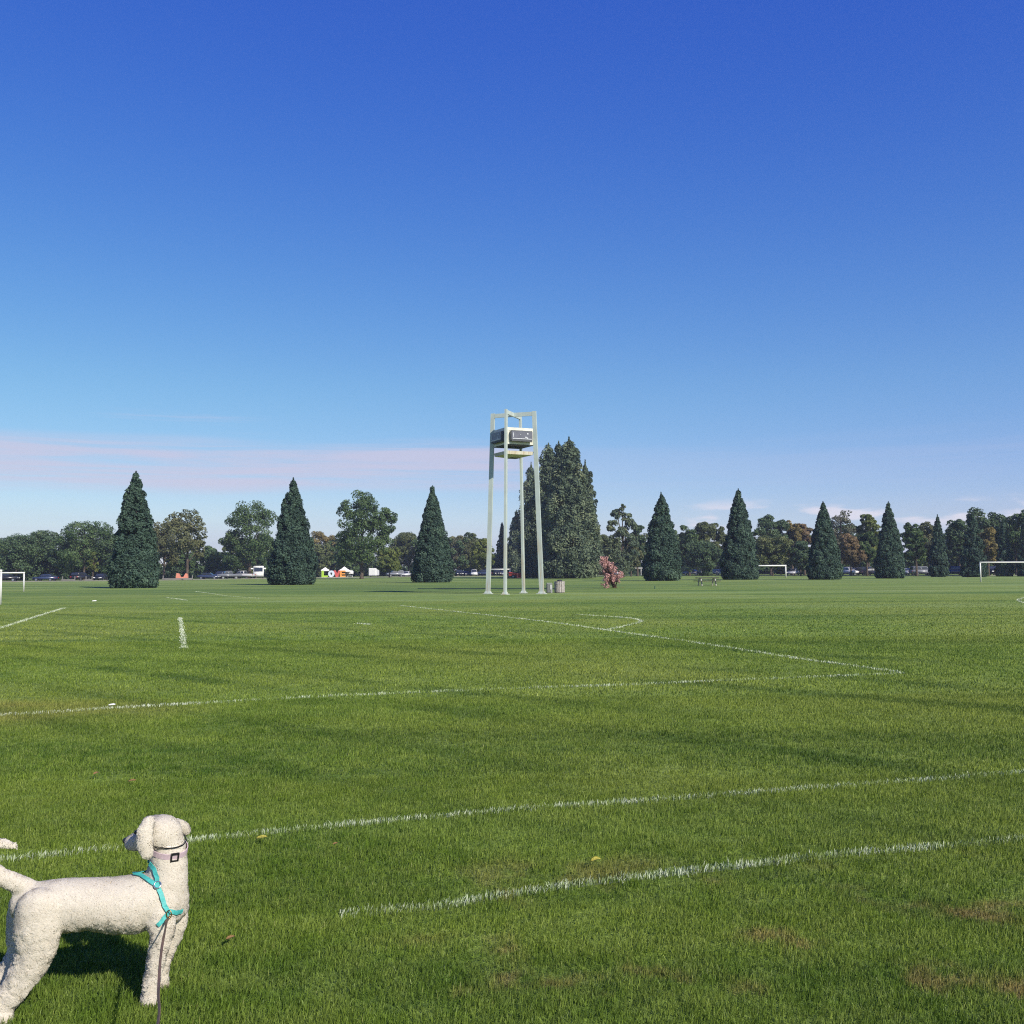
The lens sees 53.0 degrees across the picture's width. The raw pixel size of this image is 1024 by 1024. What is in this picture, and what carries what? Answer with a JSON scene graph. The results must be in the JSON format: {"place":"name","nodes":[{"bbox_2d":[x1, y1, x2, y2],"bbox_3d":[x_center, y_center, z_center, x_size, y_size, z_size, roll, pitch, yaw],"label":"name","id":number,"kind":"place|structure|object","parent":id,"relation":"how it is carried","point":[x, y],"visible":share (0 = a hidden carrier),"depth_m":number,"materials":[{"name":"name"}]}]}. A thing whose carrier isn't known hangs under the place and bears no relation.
{"place":"outdoors","nodes":[
{"label":"outdoors","id":0,"kind":"place"},
{"bbox_2d":[0,573,1023,1023],"bbox_3d":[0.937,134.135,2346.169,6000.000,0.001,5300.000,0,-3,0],"label":"ground","id":1,"kind":"structure","parent":0,"point":[390,591],"depth_m":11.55,"materials":[{"name":"green plant"}]},
{"bbox_2d":[0,532,44,580],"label":"broadleaf tree","id":2,"kind":"object","parent":1,"relation":"on","point":[17,549],"visible":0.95,"depth_m":222.23,"materials":[{"name":"green plant"}]},
{"bbox_2d":[0,608,61,627],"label":"field line","id":3,"kind":"object","parent":1,"relation":"on","point":[29,618],"visible":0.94,"depth_m":36.02,"materials":[{"name":"paint"}]},
{"bbox_2d":[25,530,79,574],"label":"broadleaf tree","id":4,"kind":"object","parent":1,"relation":"on","point":[46,554],"visible":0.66,"depth_m":224.80,"materials":[{"name":"green plant"}]},
{"bbox_2d":[54,545,88,579],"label":"distant tree","id":5,"kind":"object","parent":1,"relation":"on","point":[56,572],"visible":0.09,"depth_m":233.92,"materials":[{"name":"green plant"}]},
{"bbox_2d":[49,520,114,579],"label":"broadleaf tree","id":6,"kind":"object","parent":1,"relation":"on","point":[86,543],"visible":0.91,"depth_m":222.71,"materials":[{"name":"green plant"}]},
{"bbox_2d":[87,551,98,575],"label":"broadleaf tree","id":7,"kind":"object","parent":1,"relation":"on","point":[93,564],"visible":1,"depth_m":208.88,"materials":[{"name":"green plant"}]},
{"bbox_2d":[0,814,190,1023],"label":"dog","id":8,"kind":"object","parent":1,"relation":"on","point":[42,917],"visible":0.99,"depth_m":3.77},
{"bbox_2d":[156,910,171,1023],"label":"leash","id":9,"kind":"object","parent":8,"relation":"attached to","point":[159,974],"visible":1,"depth_m":3.34,"materials":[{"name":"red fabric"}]},
{"bbox_2d":[0,701,199,715],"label":"field line","id":10,"kind":"object","parent":1,"relation":"on","point":[183,703],"visible":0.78,"depth_m":12.09,"materials":[{"name":"paint"}]},
{"bbox_2d":[92,535,114,571],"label":"broadleaf tree","id":11,"kind":"object","parent":1,"relation":"on","point":[106,554],"visible":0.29,"depth_m":225.19,"materials":[{"name":"green plant"}]},
{"bbox_2d":[106,470,160,587],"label":"conical evergreen","id":12,"kind":"object","parent":1,"relation":"on","point":[134,561],"visible":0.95,"depth_m":106.08,"materials":[{"name":"green plant"}]},
{"bbox_2d":[152,522,180,577],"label":"broadleaf tree","id":13,"kind":"object","parent":1,"relation":"on","point":[163,535],"visible":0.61,"depth_m":226.30,"materials":[{"name":"green plant"}]},
{"bbox_2d":[165,548,198,575],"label":"distant tree","id":14,"kind":"object","parent":1,"relation":"on","point":[181,564],"visible":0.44,"depth_m":248.93,"materials":[{"name":"green plant"}]},
{"bbox_2d":[177,617,187,646],"bbox_3d":[-9.300,3.283,28.927,0.244,0.045,15.638,1,-3,-18],"label":"field line","id":15,"kind":"object","parent":1,"relation":"on","point":[179,619],"visible":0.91,"depth_m":27.45,"materials":[{"name":"paint"}]},
{"bbox_2d":[163,509,207,577],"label":"broadleaf tree","id":16,"kind":"object","parent":1,"relation":"on","point":[186,542],"visible":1,"depth_m":212.19,"materials":[{"name":"green plant"}]},
{"bbox_2d":[189,545,217,578],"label":"distant tree","id":17,"kind":"object","parent":1,"relation":"on","point":[209,549],"visible":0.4,"depth_m":254.35,"materials":[{"name":"green plant"}]},
{"bbox_2d":[204,552,231,573],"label":"broadleaf tree","id":18,"kind":"object","parent":1,"relation":"on","point":[214,564],"visible":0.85,"depth_m":245.48,"materials":[{"name":"green plant"}]},
{"bbox_2d":[222,537,252,573],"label":"distant tree","id":19,"kind":"object","parent":1,"relation":"on","point":[224,550],"visible":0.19,"depth_m":266.49,"materials":[{"name":"green plant"}]},
{"bbox_2d":[218,500,277,577],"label":"broadleaf tree","id":20,"kind":"object","parent":1,"relation":"on","point":[228,541],"visible":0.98,"depth_m":232.43,"materials":[{"name":"green plant"}]},
{"bbox_2d":[240,533,272,577],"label":"distant tree","id":21,"kind":"object","parent":1,"relation":"on","point":[263,560],"visible":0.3,"depth_m":265.79,"materials":[{"name":"green plant"}]},
{"bbox_2d":[266,477,318,584],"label":"conical evergreen","id":22,"kind":"object","parent":1,"relation":"on","point":[293,557],"visible":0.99,"depth_m":122.83,"materials":[{"name":"green plant"}]},
{"bbox_2d":[311,543,331,576],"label":"distant tree","id":23,"kind":"object","parent":1,"relation":"on","point":[319,550],"visible":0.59,"depth_m":288.46,"materials":[{"name":"green plant"}]},
{"bbox_2d":[310,531,335,576],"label":"broadleaf tree","id":24,"kind":"object","parent":1,"relation":"on","point":[320,536],"visible":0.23,"depth_m":301.14,"materials":[{"name":"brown plant"}]},
{"bbox_2d":[326,534,359,576],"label":"distant tree","id":25,"kind":"object","parent":1,"relation":"on","point":[349,565],"visible":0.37,"depth_m":293.01,"materials":[{"name":"green plant"}]},
{"bbox_2d":[351,538,377,572],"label":"distant tree","id":26,"kind":"object","parent":1,"relation":"on","point":[366,565],"visible":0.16,"depth_m":303.97,"materials":[{"name":"green plant"}]},
{"bbox_2d":[334,490,397,578],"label":"broadleaf tree","id":27,"kind":"object","parent":1,"relation":"on","point":[362,504],"visible":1,"depth_m":209.19,"materials":[{"name":"green plant"}]},
{"bbox_2d":[376,547,402,577],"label":"broadleaf tree","id":28,"kind":"object","parent":1,"relation":"on","point":[388,560],"visible":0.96,"depth_m":243.23,"materials":[{"name":"green plant"}]},
{"bbox_2d":[376,542,411,575],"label":"distant tree","id":29,"kind":"object","parent":1,"relation":"on","point":[402,556],"visible":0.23,"depth_m":302.55,"materials":[{"name":"green plant"}]},
{"bbox_2d":[389,532,417,575],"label":"broadleaf tree","id":30,"kind":"object","parent":1,"relation":"on","point":[405,538],"visible":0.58,"depth_m":301.26,"materials":[{"name":"green plant"}]},
{"bbox_2d":[409,538,417,567],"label":"distant tree","id":31,"kind":"object","parent":1,"relation":"on","point":[414,544],"visible":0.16,"depth_m":297.89,"materials":[{"name":"green plant"}]},
{"bbox_2d":[410,485,454,582],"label":"conical evergreen","id":32,"kind":"object","parent":1,"relation":"on","point":[433,562],"visible":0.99,"depth_m":137.80,"materials":[{"name":"green plant"}]},
{"bbox_2d":[447,537,468,575],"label":"distant tree","id":33,"kind":"object","parent":1,"relation":"on","point":[462,562],"visible":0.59,"depth_m":297.57,"materials":[{"name":"green plant"}]},
{"bbox_2d":[448,535,472,575],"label":"broadleaf tree","id":34,"kind":"object","parent":1,"relation":"on","point":[466,551],"visible":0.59,"depth_m":299.63,"materials":[{"name":"green plant"}]},
{"bbox_2d":[459,533,481,575],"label":"distant tree","id":35,"kind":"object","parent":1,"relation":"on","point":[472,541],"visible":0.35,"depth_m":303.10,"materials":[{"name":"green plant"}]},
{"bbox_2d":[470,538,494,575],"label":"broadleaf tree","id":36,"kind":"object","parent":1,"relation":"on","point":[479,555],"visible":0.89,"depth_m":268.50,"materials":[{"name":"green plant"}]},
{"bbox_2d":[418,588,553,588],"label":"ditch","id":37,"kind":"object","parent":1,"relation":"on","point":[478,588],"visible":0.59,"depth_m":90.00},
{"bbox_2d":[494,522,507,574],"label":"spruce","id":38,"kind":"object","parent":1,"relation":"on","point":[499,564],"visible":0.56,"depth_m":310.51,"materials":[{"name":"green plant"}]},
{"bbox_2d":[0,551,1017,579],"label":"thicket","id":39,"kind":"object","parent":1,"relation":"on","point":[66,575],"visible":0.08,"depth_m":272.79,"materials":[{"name":"green plant"}]},
{"bbox_2d":[0,769,1023,862],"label":"field line","id":40,"kind":"object","parent":1,"relation":"on","point":[417,816],"visible":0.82,"depth_m":6.75,"materials":[{"name":"paint"}]},
{"bbox_2d":[483,409,546,594],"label":"clock tower","id":41,"kind":"structure","parent":1,"relation":"on","point":[506,438],"depth_m":68.68,"materials":[{"name":"white metal"}]},
{"bbox_2d":[507,572,525,578],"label":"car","id":42,"kind":"object","parent":1,"relation":"on","point":[513,575],"visible":0.73,"depth_m":191.87,"materials":[{"name":"red paint"}]},
{"bbox_2d":[507,510,527,572],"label":"spruce","id":43,"kind":"object","parent":1,"relation":"on","point":[513,526],"visible":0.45,"depth_m":299.92,"materials":[{"name":"green plant"}]},
{"bbox_2d":[507,462,534,572],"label":"spruce","id":44,"kind":"object","parent":1,"relation":"on","point":[528,493],"visible":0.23,"depth_m":298.81,"materials":[{"name":"green plant"}]},
{"bbox_2d":[516,442,555,577],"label":"spruce","id":45,"kind":"object","parent":1,"relation":"on","point":[530,549],"visible":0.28,"depth_m":208.35,"materials":[{"name":"green plant"}]},
{"bbox_2d":[533,441,561,577],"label":"spruce","id":46,"kind":"object","parent":1,"relation":"on","point":[552,462],"visible":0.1,"depth_m":195.74,"materials":[{"name":"green plant"}]},
{"bbox_2d":[202,672,904,703],"bbox_3d":[1.030,2.372,14.079,10.171,0.045,0.381,1,-3,-17],"label":"field line","id":47,"kind":"object","parent":1,"relation":"on","point":[834,675],"visible":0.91,"depth_m":13.98,"materials":[{"name":"paint"}]},
{"bbox_2d":[554,580,564,592],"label":"litter bin","id":48,"kind":"object","parent":1,"relation":"on","point":[559,586],"visible":1,"depth_m":70.89,"materials":[{"name":"grey metal"}]},
{"bbox_2d":[535,437,604,578],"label":"spruce","id":49,"kind":"object","parent":1,"relation":"on","point":[570,549],"visible":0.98,"depth_m":184.74,"materials":[{"name":"green plant"}]},
{"bbox_2d":[582,460,603,575],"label":"spruce","id":50,"kind":"object","parent":1,"relation":"on","point":[589,485],"visible":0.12,"depth_m":211.56,"materials":[{"name":"green plant"}]},
{"bbox_2d":[600,534,615,562],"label":"broadleaf tree","id":51,"kind":"object","parent":1,"relation":"on","point":[605,543],"visible":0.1,"depth_m":235.72,"materials":[{"name":"green plant"}]},
{"bbox_2d":[598,556,623,587],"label":"red bush","id":52,"kind":"object","parent":1,"relation":"on","point":[609,568],"visible":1,"depth_m":87.09,"materials":[{"name":"pink plant"}]},
{"bbox_2d":[603,503,640,576],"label":"broadleaf tree","id":53,"kind":"object","parent":1,"relation":"on","point":[622,532],"visible":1,"depth_m":212.66,"materials":[{"name":"green plant"}]},
{"bbox_2d":[619,546,643,575],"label":"broadleaf tree","id":54,"kind":"object","parent":1,"relation":"on","point":[636,563],"visible":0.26,"depth_m":224.50,"materials":[{"name":"green plant"}]},
{"bbox_2d":[617,533,648,572],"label":"distant tree","id":55,"kind":"object","parent":1,"relation":"on","point":[643,544],"visible":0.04,"depth_m":292.49,"materials":[{"name":"green plant"}]},
{"bbox_2d":[630,525,646,575],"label":"broadleaf tree","id":56,"kind":"object","parent":1,"relation":"on","point":[637,532],"visible":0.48,"depth_m":239.08,"materials":[{"name":"green plant"}]},
{"bbox_2d":[400,605,901,672],"bbox_3d":[0.732,3.358,31.485,0.903,0.045,33.726,1,-3,-19],"label":"field line","id":57,"kind":"object","parent":1,"relation":"on","point":[688,641],"visible":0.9,"depth_m":21.32,"materials":[{"name":"paint"}]},
{"bbox_2d":[640,492,682,580],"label":"conical evergreen","id":58,"kind":"object","parent":1,"relation":"on","point":[662,561],"visible":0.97,"depth_m":137.67,"materials":[{"name":"green plant"}]},
{"bbox_2d":[339,834,1023,917],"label":"field line","id":59,"kind":"object","parent":1,"relation":"on","point":[742,864],"visible":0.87,"depth_m":5.36,"materials":[{"name":"paint"}]},
{"bbox_2d":[678,525,704,575],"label":"broadleaf tree","id":60,"kind":"object","parent":1,"relation":"on","point":[689,535],"visible":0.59,"depth_m":237.12,"materials":[{"name":"green plant"}]},
{"bbox_2d":[682,540,722,575],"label":"broadleaf tree","id":61,"kind":"object","parent":1,"relation":"on","point":[700,554],"visible":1,"depth_m":228.45,"materials":[{"name":"green plant"}]},
{"bbox_2d":[695,577,718,585],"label":"picnic table","id":62,"kind":"object","parent":1,"relation":"on","point":[701,581],"visible":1,"depth_m":95.90,"materials":[{"name":"green wood"}]},
{"bbox_2d":[693,521,725,561],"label":"broadleaf tree","id":63,"kind":"object","parent":1,"relation":"on","point":[705,530],"visible":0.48,"depth_m":237.45,"materials":[{"name":"green plant"}]},
{"bbox_2d":[709,523,726,568],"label":"distant tree","id":64,"kind":"object","parent":1,"relation":"on","point":[723,529],"visible":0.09,"depth_m":265.08,"materials":[{"name":"green plant"}]},
{"bbox_2d":[718,488,759,579],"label":"conical evergreen","id":65,"kind":"object","parent":1,"relation":"on","point":[738,559],"visible":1,"depth_m":145.94,"materials":[{"name":"green plant"}]},
{"bbox_2d":[755,514,789,574],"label":"broadleaf tree","id":66,"kind":"object","parent":1,"relation":"on","point":[766,523],"visible":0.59,"depth_m":224.25,"materials":[{"name":"green plant"}]},
{"bbox_2d":[755,535,793,575],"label":"broadleaf tree","id":67,"kind":"object","parent":1,"relation":"on","point":[769,550],"visible":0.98,"depth_m":205.16,"materials":[{"name":"green plant"}]},
{"bbox_2d":[759,556,796,574],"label":"distant tree","id":68,"kind":"object","parent":1,"relation":"on","point":[768,568],"visible":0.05,"depth_m":250.63,"materials":[{"name":"green plant"}]},
{"bbox_2d":[782,520,802,574],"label":"broadleaf tree","id":69,"kind":"object","parent":1,"relation":"on","point":[794,531],"visible":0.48,"depth_m":229.65,"materials":[{"name":"green plant"}]},
{"bbox_2d":[788,540,809,575],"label":"broadleaf tree","id":70,"kind":"object","parent":1,"relation":"on","point":[798,553],"visible":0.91,"depth_m":204.06,"materials":[{"name":"green plant"}]},
{"bbox_2d":[798,523,812,574],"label":"broadleaf tree","id":71,"kind":"object","parent":1,"relation":"on","point":[806,534],"visible":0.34,"depth_m":232.05,"materials":[{"name":"orange plant"}]},
{"bbox_2d":[805,502,843,579],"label":"conical evergreen","id":72,"kind":"object","parent":1,"relation":"on","point":[824,560],"visible":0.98,"depth_m":138.65,"materials":[{"name":"green plant"}]},
{"bbox_2d":[831,510,856,564],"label":"broadleaf tree","id":73,"kind":"object","parent":1,"relation":"on","point":[842,519],"visible":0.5,"depth_m":214.93,"materials":[{"name":"brown plant"}]},
{"bbox_2d":[839,533,866,575],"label":"broadleaf tree","id":74,"kind":"object","parent":1,"relation":"on","point":[850,546],"visible":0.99,"depth_m":195.68,"materials":[{"name":"orange plant"}]},
{"bbox_2d":[857,531,878,575],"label":"broadleaf tree","id":75,"kind":"object","parent":1,"relation":"on","point":[863,540],"visible":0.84,"depth_m":196.94,"materials":[{"name":"green plant"}]},
{"bbox_2d":[855,514,880,566],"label":"broadleaf tree","id":76,"kind":"object","parent":1,"relation":"on","point":[869,522],"visible":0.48,"depth_m":213.82,"materials":[{"name":"green plant"}]},
{"bbox_2d":[872,501,905,578],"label":"conical evergreen","id":77,"kind":"object","parent":1,"relation":"on","point":[888,561],"visible":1,"depth_m":148.25,"materials":[{"name":"green plant"}]},
{"bbox_2d":[900,529,927,566],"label":"distant tree","id":78,"kind":"object","parent":1,"relation":"on","point":[909,564],"visible":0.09,"depth_m":232.41,"materials":[{"name":"green plant"}]},
{"bbox_2d":[902,522,927,575],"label":"broadleaf tree","id":79,"kind":"object","parent":1,"relation":"on","point":[913,536],"visible":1,"depth_m":186.35,"materials":[{"name":"green plant"}]},
{"bbox_2d":[918,521,933,565],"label":"broadleaf tree","id":80,"kind":"object","parent":1,"relation":"on","point":[928,532],"visible":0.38,"depth_m":202.64,"materials":[{"name":"green plant"}]},
{"bbox_2d":[921,533,954,565],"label":"distant tree","id":81,"kind":"object","parent":1,"relation":"on","point":[951,562],"visible":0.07,"depth_m":223.61,"materials":[{"name":"green plant"}]},
{"bbox_2d":[928,514,949,576],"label":"conical evergreen","id":82,"kind":"object","parent":1,"relation":"on","point":[938,562],"visible":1,"depth_m":167.74,"materials":[{"name":"green plant"}]},
{"bbox_2d":[944,519,967,574],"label":"broadleaf tree","id":83,"kind":"object","parent":1,"relation":"on","point":[955,534],"visible":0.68,"depth_m":189.93,"materials":[{"name":"green plant"}]},
{"bbox_2d":[959,512,988,576],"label":"conical evergreen","id":84,"kind":"object","parent":1,"relation":"on","point":[972,557],"visible":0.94,"depth_m":158.52,"materials":[{"name":"green plant"}]},
{"bbox_2d":[965,507,1006,565],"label":"broadleaf tree","id":85,"kind":"object","parent":1,"relation":"on","point":[984,523],"visible":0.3,"depth_m":196.58,"materials":[{"name":"green plant"}]},
{"bbox_2d":[978,527,997,575],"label":"broadleaf tree","id":86,"kind":"object","parent":1,"relation":"on","point":[987,535],"visible":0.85,"depth_m":179.46,"materials":[{"name":"orange plant"}]},
{"bbox_2d":[994,520,1013,575],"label":"conical evergreen","id":87,"kind":"object","parent":1,"relation":"on","point":[1004,553],"visible":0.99,"depth_m":166.82,"materials":[{"name":"green plant"}]},
{"bbox_2d":[994,509,1023,574],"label":"broadleaf tree","id":88,"kind":"object","parent":1,"relation":"on","point":[1013,527],"visible":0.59,"depth_m":189.81,"materials":[{"name":"green plant"}]},
{"bbox_2d":[1015,516,1023,575],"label":"conical evergreen","id":89,"kind":"object","parent":1,"relation":"on","point":[1020,566],"visible":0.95,"depth_m":164.67,"materials":[{"name":"green plant"}]},
{"bbox_2d":[0,0,1023,569],"label":"sky","id":90,"kind":"structure","parent":0,"point":[772,251],"materials":[{"name":"blue"}]},
{"label":"road","id":91,"kind":"structure","parent":0,"visible":0},
{"bbox_2d":[2,574,19,580],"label":"parked car","id":92,"kind":"object","parent":91,"relation":"on","point":[10,576],"visible":0.88,"depth_m":198.81,"materials":[{"name":"paint"}]},
{"bbox_2d":[32,574,58,580],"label":"parked car","id":93,"kind":"object","parent":91,"relation":"on","point":[49,577],"visible":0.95,"depth_m":200.40,"materials":[{"name":"paint"}]},
{"bbox_2d":[70,572,90,580],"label":"parked car","id":94,"kind":"object","parent":91,"relation":"on","point":[80,576],"visible":0.89,"depth_m":202.95,"materials":[{"name":"paint"}]},
{"bbox_2d":[197,573,219,578],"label":"parked car","id":95,"kind":"object","parent":91,"relation":"on","point":[206,575],"visible":0.97,"depth_m":219.77,"materials":[{"name":"paint"}]},
{"bbox_2d":[217,571,241,578],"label":"pickup truck","id":96,"kind":"object","parent":91,"relation":"on","point":[228,574],"visible":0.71,"depth_m":226.52,"materials":[{"name":"paint"}]},
{"bbox_2d":[236,571,255,578],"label":"pickup truck","id":97,"kind":"object","parent":91,"relation":"on","point":[245,574],"visible":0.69,"depth_m":230.11,"materials":[{"name":"paint"}]},
{"bbox_2d":[251,566,265,577],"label":"motorhome","id":98,"kind":"object","parent":91,"relation":"on","point":[258,571],"visible":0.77,"depth_m":232.74,"materials":[{"name":"white metal"}]},
{"bbox_2d":[369,568,378,576],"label":"box trailer","id":99,"kind":"object","parent":91,"relation":"on","point":[373,571],"visible":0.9,"depth_m":257.68,"materials":[{"name":"metal"}]},
{"bbox_2d":[2,575,1016,581],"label":"kerb","id":100,"kind":"structure","parent":91,"relation":"on","point":[466,576],"depth_m":215.45,"materials":[{"name":"concrete"}]},
{"bbox_2d":[908,566,928,574],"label":"parked car","id":101,"kind":"object","parent":91,"relation":"on","point":[921,569],"visible":0.62,"depth_m":190.68,"materials":[{"name":"paint"}]},
{"bbox_2d":[948,566,960,572],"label":"parked car","id":102,"kind":"object","parent":91,"relation":"on","point":[954,569],"visible":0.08,"depth_m":184.50,"materials":[{"name":"paint"}]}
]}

